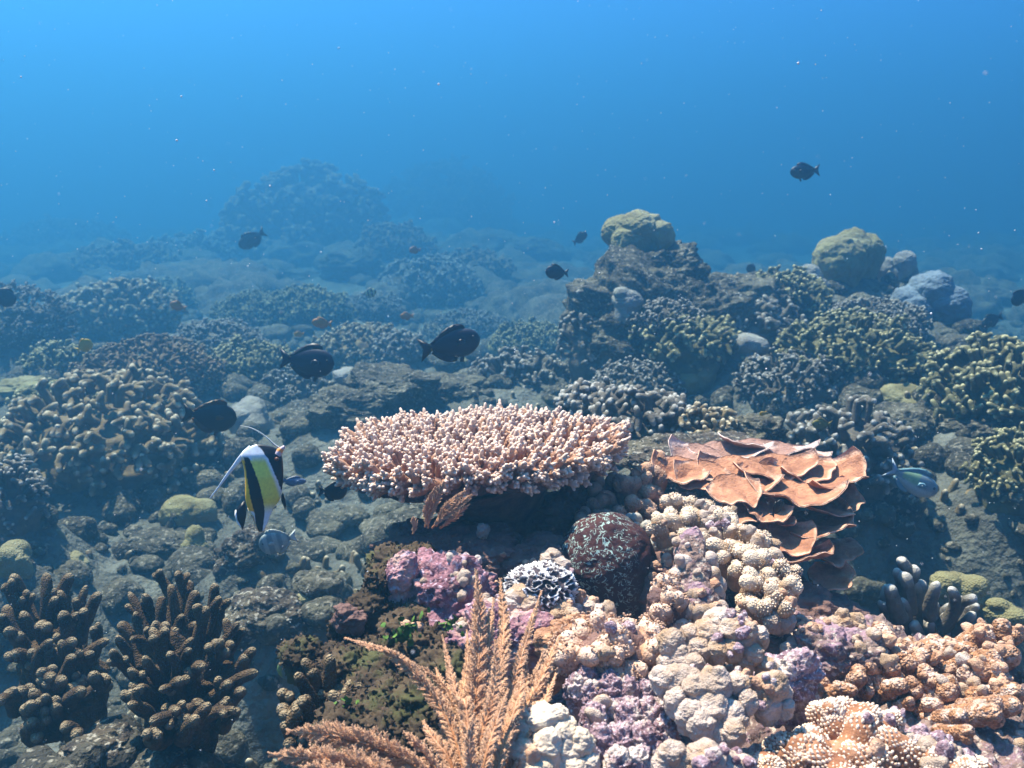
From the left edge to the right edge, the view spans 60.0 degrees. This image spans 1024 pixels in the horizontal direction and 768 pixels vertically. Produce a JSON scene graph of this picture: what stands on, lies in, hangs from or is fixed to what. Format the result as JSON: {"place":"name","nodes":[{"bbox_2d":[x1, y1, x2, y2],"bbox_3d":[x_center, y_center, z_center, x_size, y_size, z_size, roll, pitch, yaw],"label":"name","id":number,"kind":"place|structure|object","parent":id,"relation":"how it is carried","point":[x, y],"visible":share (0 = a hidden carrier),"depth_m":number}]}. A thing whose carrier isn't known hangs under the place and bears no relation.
{"place":"outdoors","nodes":[
{"label":"outdoors","id":0,"kind":"place"},
{"bbox_2d":[181,399,236,435],"bbox_3d":[-0.684,0.078,2.000,0.121,0.085,0.020,-4,13,-20],"label":"fish","id":1,"kind":"object","parent":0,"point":[218,415],"visible":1,"depth_m":2.00},
{"bbox_2d":[210,425,285,531],"bbox_3d":[-0.332,0.120,1.121,0.094,0.135,0.031,0,12,0],"label":"moorish idol","id":2,"kind":"object","parent":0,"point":[263,466],"visible":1,"depth_m":1.11},
{"bbox_2d":[259,529,297,556],"bbox_3d":[-0.460,0.313,1.751,0.077,0.059,0.013,-3,12,-12],"label":"fish","id":3,"kind":"object","parent":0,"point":[272,541],"visible":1,"depth_m":1.75},
{"bbox_2d":[279,343,334,381],"bbox_3d":[-0.464,-0.049,2.001,0.131,0.090,0.022,2,12,8],"label":"fish","id":4,"kind":"object","parent":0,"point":[307,361],"visible":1,"depth_m":1.99},
{"bbox_2d":[410,481,472,533],"bbox_3d":[-0.088,0.155,1.109,0.081,0.073,0.018,1,12,6],"label":"sea fern","id":5,"kind":"object","parent":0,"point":[456,503],"visible":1,"depth_m":1.11},
{"bbox_2d":[417,324,479,361],"bbox_3d":[-0.136,-0.087,1.899,0.137,0.083,0.023,-3,12,-12],"label":"fish","id":6,"kind":"object","parent":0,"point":[453,343],"visible":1,"depth_m":1.90},
{"bbox_2d":[0,224,1023,767],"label":"sea floor","id":7,"kind":"structure","parent":0,"point":[992,548],"depth_m":2.25},
{"bbox_2d":[0,539,34,579],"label":"boulder coral","id":8,"kind":"object","parent":7,"relation":"on","point":[15,556],"visible":0.77,"depth_m":2.08},
{"bbox_2d":[0,453,51,536],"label":"branching coral","id":9,"kind":"object","parent":7,"relation":"on","point":[22,499],"visible":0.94,"depth_m":2.26},
{"bbox_2d":[0,279,80,349],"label":"branching coral","id":10,"kind":"object","parent":7,"relation":"on","point":[30,324],"visible":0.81,"depth_m":4.45},
{"bbox_2d":[15,339,92,377],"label":"branching coral","id":11,"kind":"object","parent":7,"relation":"on","point":[61,358],"visible":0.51,"depth_m":3.84},
{"bbox_2d":[0,572,113,747],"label":"finger coral","id":12,"kind":"object","parent":7,"relation":"on","point":[55,657],"visible":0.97,"depth_m":1.37},
{"bbox_2d":[0,213,132,246],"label":"branching coral","id":13,"kind":"object","parent":7,"relation":"on","point":[39,232],"visible":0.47,"depth_m":19.17},
{"bbox_2d":[57,722,146,758],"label":"reef rock","id":14,"kind":"object","parent":7,"relation":"on","point":[113,739],"visible":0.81,"depth_m":1.23},
{"bbox_2d":[0,363,226,496],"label":"branching coral","id":15,"kind":"object","parent":7,"relation":"on","point":[97,454],"visible":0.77,"depth_m":2.83},
{"bbox_2d":[59,276,188,338],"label":"branching coral","id":16,"kind":"object","parent":7,"relation":"on","point":[115,306],"visible":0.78,"depth_m":5.71},
{"bbox_2d":[68,238,188,272],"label":"branching coral","id":17,"kind":"object","parent":7,"relation":"on","point":[124,254],"visible":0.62,"depth_m":11.50},
{"bbox_2d":[67,333,226,400],"bbox_3d":[-1.560,0.021,3.812,0.660,0.479,0.577,0,12,0],"label":"branching coral","id":18,"kind":"object","parent":7,"relation":"on","point":[201,370],"visible":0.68,"depth_m":3.70},
{"bbox_2d":[124,526,185,559],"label":"reef rock","id":19,"kind":"object","parent":7,"relation":"on","point":[163,542],"visible":0.52,"depth_m":2.51},
{"bbox_2d":[130,742,194,767],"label":"reef rock","id":20,"kind":"object","parent":7,"relation":"on","point":[171,755],"visible":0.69,"depth_m":1.18},
{"bbox_2d":[106,569,257,753],"bbox_3d":[-0.473,0.448,1.289,0.192,0.270,0.362,-9,15,-35],"label":"finger coral","id":21,"kind":"object","parent":7,"relation":"on","point":[182,669],"visible":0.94,"depth_m":1.27},
{"bbox_2d":[158,494,217,526],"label":"boulder coral","id":22,"kind":"object","parent":7,"relation":"on","point":[188,510],"visible":0.66,"depth_m":2.66},
{"bbox_2d":[147,228,239,261],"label":"branching coral","id":23,"kind":"object","parent":7,"relation":"on","point":[222,248],"visible":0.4,"depth_m":12.91},
{"bbox_2d":[161,317,271,357],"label":"branching coral","id":24,"kind":"object","parent":7,"relation":"on","point":[210,340],"visible":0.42,"depth_m":4.75},
{"bbox_2d":[212,524,276,581],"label":"reef rock","id":25,"kind":"object","parent":7,"relation":"on","point":[240,551],"visible":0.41,"depth_m":2.25},
{"bbox_2d":[229,395,274,435],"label":"boulder coral","id":26,"kind":"object","parent":7,"relation":"on","point":[248,408],"visible":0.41,"depth_m":3.25},
{"bbox_2d":[209,288,296,325],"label":"branching coral","id":27,"kind":"object","parent":7,"relation":"on","point":[248,313],"visible":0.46,"depth_m":6.50},
{"bbox_2d":[208,334,298,381],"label":"branching coral","id":28,"kind":"object","parent":7,"relation":"on","point":[251,365],"visible":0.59,"depth_m":4.04},
{"bbox_2d":[220,586,307,650],"bbox_3d":[-0.521,0.499,1.847,0.196,0.147,0.146,0,12,0],"label":"reef rock","id":29,"kind":"object","parent":7,"relation":"on","point":[250,610],"visible":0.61,"depth_m":1.82},
{"bbox_2d":[260,364,336,406],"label":"branching coral","id":30,"kind":"object","parent":7,"relation":"on","point":[284,393],"visible":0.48,"depth_m":3.82},
{"bbox_2d":[209,158,390,260],"bbox_3d":[-3.415,-2.239,14.487,2.851,2.835,2.796,8,15,34],"label":"branching coral","id":31,"kind":"object","parent":7,"relation":"on","point":[317,193],"visible":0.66,"depth_m":13.73},
{"bbox_2d":[257,283,358,324],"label":"branching coral","id":32,"kind":"object","parent":7,"relation":"on","point":[310,304],"visible":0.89,"depth_m":6.48},
{"bbox_2d":[276,654,361,759],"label":"finger coral","id":33,"kind":"object","parent":7,"relation":"on","point":[314,687],"visible":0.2,"depth_m":0.90},
{"bbox_2d":[305,384,388,431],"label":"reef rock","id":34,"kind":"object","parent":7,"relation":"on","point":[336,407],"visible":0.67,"depth_m":3.03},
{"bbox_2d":[318,247,386,279],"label":"reef rock","id":35,"kind":"object","parent":7,"relation":"on","point":[344,264],"visible":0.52,"depth_m":10.60},
{"bbox_2d":[311,321,396,371],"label":"branching coral","id":36,"kind":"object","parent":7,"relation":"on","point":[350,349],"visible":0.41,"depth_m":4.88},
{"bbox_2d":[268,718,444,767],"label":"sea fern","id":37,"kind":"object","parent":7,"relation":"on","point":[384,751],"visible":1,"depth_m":0.69},
{"bbox_2d":[275,540,465,767],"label":"algae turf","id":38,"kind":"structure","parent":7,"relation":"on","point":[392,699],"depth_m":0.94},
{"bbox_2d":[330,603,367,635],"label":"reef rock","id":39,"kind":"object","parent":38,"relation":"on","point":[348,618],"visible":1,"depth_m":1.01},
{"bbox_2d":[385,549,419,603],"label":"reef rock","id":40,"kind":"object","parent":38,"relation":"on","point":[402,573],"visible":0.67,"depth_m":1.04},
{"bbox_2d":[347,291,406,321],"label":"branching coral","id":41,"kind":"object","parent":7,"relation":"on","point":[380,307],"visible":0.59,"depth_m":7.32},
{"bbox_2d":[343,361,441,417],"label":"reef rock","id":42,"kind":"object","parent":7,"relation":"on","point":[403,386],"visible":0.49,"depth_m":3.17},
{"bbox_2d":[353,219,437,261],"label":"branching coral","id":43,"kind":"object","parent":7,"relation":"on","point":[390,245],"visible":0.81,"depth_m":11.56},
{"bbox_2d":[371,328,431,363],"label":"branching coral","id":44,"kind":"object","parent":7,"relation":"on","point":[404,346],"visible":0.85,"depth_m":4.63},
{"bbox_2d":[377,253,483,309],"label":"branching coral","id":45,"kind":"object","parent":7,"relation":"on","point":[410,272],"visible":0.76,"depth_m":8.93},
{"bbox_2d":[369,515,523,574],"bbox_3d":[-0.081,0.226,1.211,0.204,0.077,0.166,2,12,11],"label":"reef rock","id":46,"kind":"object","parent":7,"relation":"on","point":[459,535],"visible":0.41,"depth_m":1.18},
{"bbox_2d":[381,153,515,229],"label":"branching coral","id":47,"kind":"object","parent":7,"relation":"on","point":[434,196],"visible":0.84,"depth_m":22.22},
{"bbox_2d":[344,568,561,767],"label":"sea fern","id":48,"kind":"object","parent":7,"relation":"on","point":[478,707],"visible":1,"depth_m":0.78},
{"bbox_2d":[412,547,498,630],"bbox_3d":[-0.073,0.284,1.077,0.127,0.178,0.166,-6,14,-28],"label":"reef rock","id":49,"kind":"object","parent":7,"relation":"on","point":[437,592],"visible":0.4,"depth_m":1.03},
{"bbox_2d":[429,371,489,399],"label":"reef rock","id":50,"kind":"object","parent":7,"relation":"on","point":[458,386],"visible":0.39,"depth_m":3.32},
{"bbox_2d":[428,307,506,339],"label":"branching coral","id":51,"kind":"object","parent":7,"relation":"on","point":[481,323],"visible":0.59,"depth_m":6.94},
{"bbox_2d":[430,245,516,278],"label":"branching coral","id":52,"kind":"object","parent":7,"relation":"on","point":[502,266],"visible":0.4,"depth_m":10.32},
{"bbox_2d":[321,399,630,536],"bbox_3d":[-0.044,0.232,1.345,0.448,0.383,0.390,0,12,0],"label":"table coral","id":53,"kind":"object","parent":7,"relation":"on","point":[499,462],"visible":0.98,"depth_m":1.22},
{"bbox_2d":[444,598,553,683],"bbox_3d":[-0.003,0.292,0.989,0.158,0.122,0.097,0,12,0],"label":"reef rock","id":54,"kind":"object","parent":7,"relation":"on","point":[519,620],"visible":0.27,"depth_m":0.96},
{"bbox_2d":[0,272,1023,767],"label":"coral rubble","id":55,"kind":"object","parent":7,"relation":"on","point":[324,590],"visible":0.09,"depth_m":2.47},
{"bbox_2d":[0,215,1023,334],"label":"distant reef growth","id":56,"kind":"object","parent":7,"relation":"on","point":[209,279],"visible":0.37,"depth_m":12.97},
{"bbox_2d":[14,271,1023,767],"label":"coral stubs","id":57,"kind":"object","parent":7,"relation":"on","point":[360,565],"visible":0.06,"depth_m":2.38},
{"bbox_2d":[469,345,570,390],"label":"branching coral","id":58,"kind":"object","parent":7,"relation":"on","point":[488,365],"visible":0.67,"depth_m":3.53},
{"bbox_2d":[490,233,555,260],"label":"reef rock","id":59,"kind":"object","parent":7,"relation":"on","point":[537,250],"visible":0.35,"depth_m":13.96},
{"bbox_2d":[488,316,569,363],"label":"branching coral","id":60,"kind":"object","parent":7,"relation":"on","point":[532,334],"visible":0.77,"depth_m":5.41},
{"bbox_2d":[496,530,571,592],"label":"reef rock","id":61,"kind":"object","parent":7,"relation":"on","point":[535,544],"visible":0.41,"depth_m":1.16},
{"bbox_2d":[503,560,579,611],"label":"honeycomb coral","id":62,"kind":"object","parent":7,"relation":"on","point":[554,583],"visible":0.75,"depth_m":1.00},
{"bbox_2d":[503,700,600,767],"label":"cream coral","id":63,"kind":"object","parent":7,"relation":"on","point":[560,738],"visible":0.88,"depth_m":0.75},
{"bbox_2d":[532,612,589,696],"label":"reef rock","id":64,"kind":"object","parent":7,"relation":"on","point":[542,636],"visible":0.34,"depth_m":0.92},
{"bbox_2d":[533,483,612,537],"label":"reef rock","id":65,"kind":"object","parent":7,"relation":"on","point":[556,512],"visible":0.38,"depth_m":1.30},
{"bbox_2d":[551,376,623,416],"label":"branching coral","id":66,"kind":"object","parent":7,"relation":"on","point":[569,399],"visible":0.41,"depth_m":2.06},
{"bbox_2d":[543,606,667,680],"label":"crusty coral","id":67,"kind":"object","parent":7,"relation":"on","point":[581,639],"visible":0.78,"depth_m":0.87},
{"bbox_2d":[560,512,654,619],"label":"brain coral","id":68,"kind":"object","parent":7,"relation":"on","point":[610,556],"visible":0.56,"depth_m":1.12},
{"bbox_2d":[574,450,667,521],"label":"coral","id":69,"kind":"object","parent":7,"relation":"on","point":[640,488],"visible":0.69,"depth_m":1.29},
{"bbox_2d":[562,664,680,767],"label":"crusted knobs","id":70,"kind":"object","parent":7,"relation":"on","point":[639,732],"visible":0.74,"depth_m":0.81},
{"bbox_2d":[581,384,698,438],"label":"branching coral","id":71,"kind":"object","parent":7,"relation":"on","point":[650,413],"visible":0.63,"depth_m":1.94},
{"bbox_2d":[591,355,688,395],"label":"branching coral","id":72,"kind":"object","parent":7,"relation":"on","point":[634,372],"visible":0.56,"depth_m":3.12},
{"bbox_2d":[594,240,710,281],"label":"reef rock","id":73,"kind":"object","parent":7,"relation":"on","point":[678,256],"visible":0.2,"depth_m":3.45},
{"bbox_2d":[601,209,675,251],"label":"boulder coral","id":74,"kind":"object","parent":73,"relation":"on","point":[637,227],"visible":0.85,"depth_m":3.51},
{"bbox_2d":[559,243,760,380],"bbox_3d":[0.642,-0.028,3.609,0.913,1.086,0.686,0,12,0],"label":"reef rock","id":75,"kind":"object","parent":7,"relation":"on","point":[629,266],"visible":0.36,"depth_m":3.33},
{"bbox_2d":[556,290,597,383],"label":"branching coral","id":76,"kind":"object","parent":75,"relation":"on","point":[582,361],"visible":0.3,"depth_m":3.39},
{"bbox_2d":[611,287,643,329],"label":"boulder coral","id":77,"kind":"object","parent":75,"relation":"on","point":[625,301],"visible":0.91,"depth_m":3.26},
{"bbox_2d":[626,295,707,346],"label":"branching coral","id":78,"kind":"object","parent":75,"relation":"on","point":[656,310],"visible":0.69,"depth_m":3.20},
{"bbox_2d":[735,295,807,353],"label":"branching coral","id":79,"kind":"object","parent":75,"relation":"on","point":[767,326],"visible":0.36,"depth_m":3.33},
{"bbox_2d":[635,569,696,629],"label":"crusty coral","id":80,"kind":"object","parent":7,"relation":"on","point":[668,602],"visible":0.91,"depth_m":0.95},
{"bbox_2d":[628,311,744,385],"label":"branching coral","id":81,"kind":"object","parent":7,"relation":"on","point":[699,347],"visible":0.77,"depth_m":3.11},
{"bbox_2d":[615,430,766,497],"bbox_3d":[0.372,0.172,1.766,0.348,0.156,0.276,0,12,0],"label":"reef rock","id":82,"kind":"object","parent":7,"relation":"on","point":[640,451],"visible":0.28,"depth_m":1.72},
{"bbox_2d":[669,526,728,620],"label":"lump column","id":83,"kind":"structure","parent":7,"relation":"on","point":[696,554],"depth_m":0.99},
{"bbox_2d":[679,362,719,394],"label":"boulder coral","id":84,"kind":"object","parent":7,"relation":"on","point":[703,380],"visible":0.58,"depth_m":3.10},
{"bbox_2d":[648,663,758,748],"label":"bubble coral","id":85,"kind":"object","parent":7,"relation":"on","point":[718,704],"visible":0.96,"depth_m":0.78},
{"bbox_2d":[651,737,757,767],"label":"bubble coral","id":86,"kind":"object","parent":7,"relation":"on","point":[671,753],"visible":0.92,"depth_m":0.71},
{"bbox_2d":[670,401,743,433],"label":"branching coral","id":87,"kind":"object","parent":7,"relation":"on","point":[716,419],"visible":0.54,"depth_m":1.87},
{"bbox_2d":[400,511,1023,765],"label":"tan nodules","id":88,"kind":"object","parent":7,"relation":"on","point":[877,746],"visible":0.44,"depth_m":0.96},
{"bbox_2d":[656,606,777,675],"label":"bubble coral","id":89,"kind":"object","parent":7,"relation":"on","point":[689,643],"visible":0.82,"depth_m":0.84},
{"bbox_2d":[461,518,976,767],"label":"crust nodules","id":90,"kind":"object","parent":7,"relation":"on","point":[712,757],"visible":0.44,"depth_m":0.81},
{"bbox_2d":[420,499,1023,767],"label":"pale nodules","id":91,"kind":"object","parent":7,"relation":"on","point":[607,652],"visible":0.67,"depth_m":0.95},
{"bbox_2d":[729,333,769,360],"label":"boulder coral","id":92,"kind":"object","parent":7,"relation":"on","point":[749,344],"visible":0.38,"depth_m":3.13},
{"bbox_2d":[651,432,868,590],"bbox_3d":[0.366,0.208,1.324,0.319,0.218,0.307,0,12,0],"label":"leafy coral","id":93,"kind":"object","parent":7,"relation":"on","point":[751,483],"visible":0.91,"depth_m":1.28},
{"bbox_2d":[734,413,788,442],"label":"reef rock","id":94,"kind":"object","parent":7,"relation":"on","point":[755,425],"visible":0.48,"depth_m":1.93},
{"bbox_2d":[708,271,822,319],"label":"reef rock","id":95,"kind":"object","parent":7,"relation":"on","point":[750,284],"visible":0.19,"depth_m":3.53},
{"bbox_2d":[731,347,844,410],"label":"branching coral","id":96,"kind":"object","parent":7,"relation":"on","point":[800,389],"visible":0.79,"depth_m":2.91},
{"bbox_2d":[753,646,825,731],"bbox_3d":[0.273,0.306,0.884,0.072,0.099,0.052,-5,13,-24],"label":"reef rock","id":97,"kind":"object","parent":7,"relation":"on","point":[802,670],"visible":0.56,"depth_m":0.87},
{"bbox_2d":[755,264,834,328],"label":"branching coral","id":98,"kind":"object","parent":7,"relation":"on","point":[811,283],"visible":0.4,"depth_m":3.59},
{"bbox_2d":[765,616,890,697],"bbox_3d":[0.355,0.306,0.992,0.145,0.093,0.109,3,12,12],"label":"reef rock","id":99,"kind":"object","parent":7,"relation":"on","point":[831,645],"visible":0.46,"depth_m":0.95},
{"bbox_2d":[645,492,803,624],"bbox_3d":[0.265,0.276,1.139,0.194,0.236,0.319,3,12,15],"label":"digitate coral","id":100,"kind":"object","parent":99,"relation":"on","point":[747,572],"visible":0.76,"depth_m":1.07},
{"bbox_2d":[793,581,869,619],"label":"reef rock","id":101,"kind":"object","parent":7,"relation":"on","point":[814,601],"visible":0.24,"depth_m":1.18},
{"bbox_2d":[811,227,886,286],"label":"boulder coral","id":102,"kind":"object","parent":7,"relation":"on","point":[863,251],"visible":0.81,"depth_m":3.90},
{"bbox_2d":[772,307,936,388],"bbox_3d":[1.195,-0.037,3.122,0.521,0.465,0.496,6,14,28],"label":"branching coral","id":103,"kind":"object","parent":7,"relation":"on","point":[853,339],"visible":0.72,"depth_m":2.97},
{"bbox_2d":[785,394,924,502],"bbox_3d":[0.860,0.212,2.310,0.369,0.374,0.320,0,12,0],"label":"branching coral","id":104,"kind":"object","parent":7,"relation":"on","point":[878,442],"visible":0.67,"depth_m":2.22},
{"bbox_2d":[812,295,932,342],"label":"branching coral","id":105,"kind":"object","parent":7,"relation":"on","point":[893,308],"visible":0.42,"depth_m":3.52},
{"bbox_2d":[753,696,992,767],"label":"cauliflower coral","id":106,"kind":"object","parent":7,"relation":"on","point":[834,732],"visible":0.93,"depth_m":0.78},
{"bbox_2d":[877,250,918,279],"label":"boulder coral","id":107,"kind":"object","parent":7,"relation":"on","point":[902,264],"visible":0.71,"depth_m":4.09},
{"bbox_2d":[863,401,944,447],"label":"reef rock","id":108,"kind":"object","parent":7,"relation":"on","point":[921,421],"visible":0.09,"depth_m":2.53},
{"bbox_2d":[882,458,937,498],"bbox_3d":[0.762,0.181,1.700,0.108,0.082,0.019,2,12,8],"label":"fish","id":109,"kind":"object","parent":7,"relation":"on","point":[918,478],"visible":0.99,"depth_m":1.70},
{"bbox_2d":[877,556,979,637],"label":"finger coral","id":110,"kind":"object","parent":7,"relation":"on","point":[909,601],"visible":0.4,"depth_m":1.29},
{"bbox_2d":[890,270,972,323],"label":"boulder coral","id":111,"kind":"object","parent":7,"relation":"on","point":[939,295],"visible":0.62,"depth_m":3.82},
{"bbox_2d":[841,618,1023,744],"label":"lumpy coral","id":112,"kind":"object","parent":7,"relation":"on","point":[905,686],"visible":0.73,"depth_m":0.93},
{"bbox_2d":[928,571,990,615],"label":"boulder coral","id":113,"kind":"object","parent":7,"relation":"on","point":[978,586],"visible":0.5,"depth_m":1.71},
{"bbox_2d":[916,331,1023,424],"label":"branching coral","id":114,"kind":"object","parent":7,"relation":"on","point":[988,381],"visible":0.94,"depth_m":2.51},
{"bbox_2d":[938,417,1018,440],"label":"reef rock","id":115,"kind":"object","parent":7,"relation":"on","point":[979,427],"visible":0.34,"depth_m":2.47},
{"bbox_2d":[958,421,1023,517],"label":"branching coral","id":116,"kind":"object","parent":7,"relation":"on","point":[1003,467],"visible":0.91,"depth_m":2.17},
{"bbox_2d":[982,597,1023,625],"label":"boulder coral","id":117,"kind":"object","parent":7,"relation":"on","point":[993,608],"visible":0.69,"depth_m":1.68},
{"bbox_2d":[0,0,1023,229],"label":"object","id":118,"kind":"structure","parent":0,"point":[352,102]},
{"bbox_2d":[753,670,794,726],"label":"coral","id":119,"kind":"object","parent":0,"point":[780,703],"visible":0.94,"depth_m":0.79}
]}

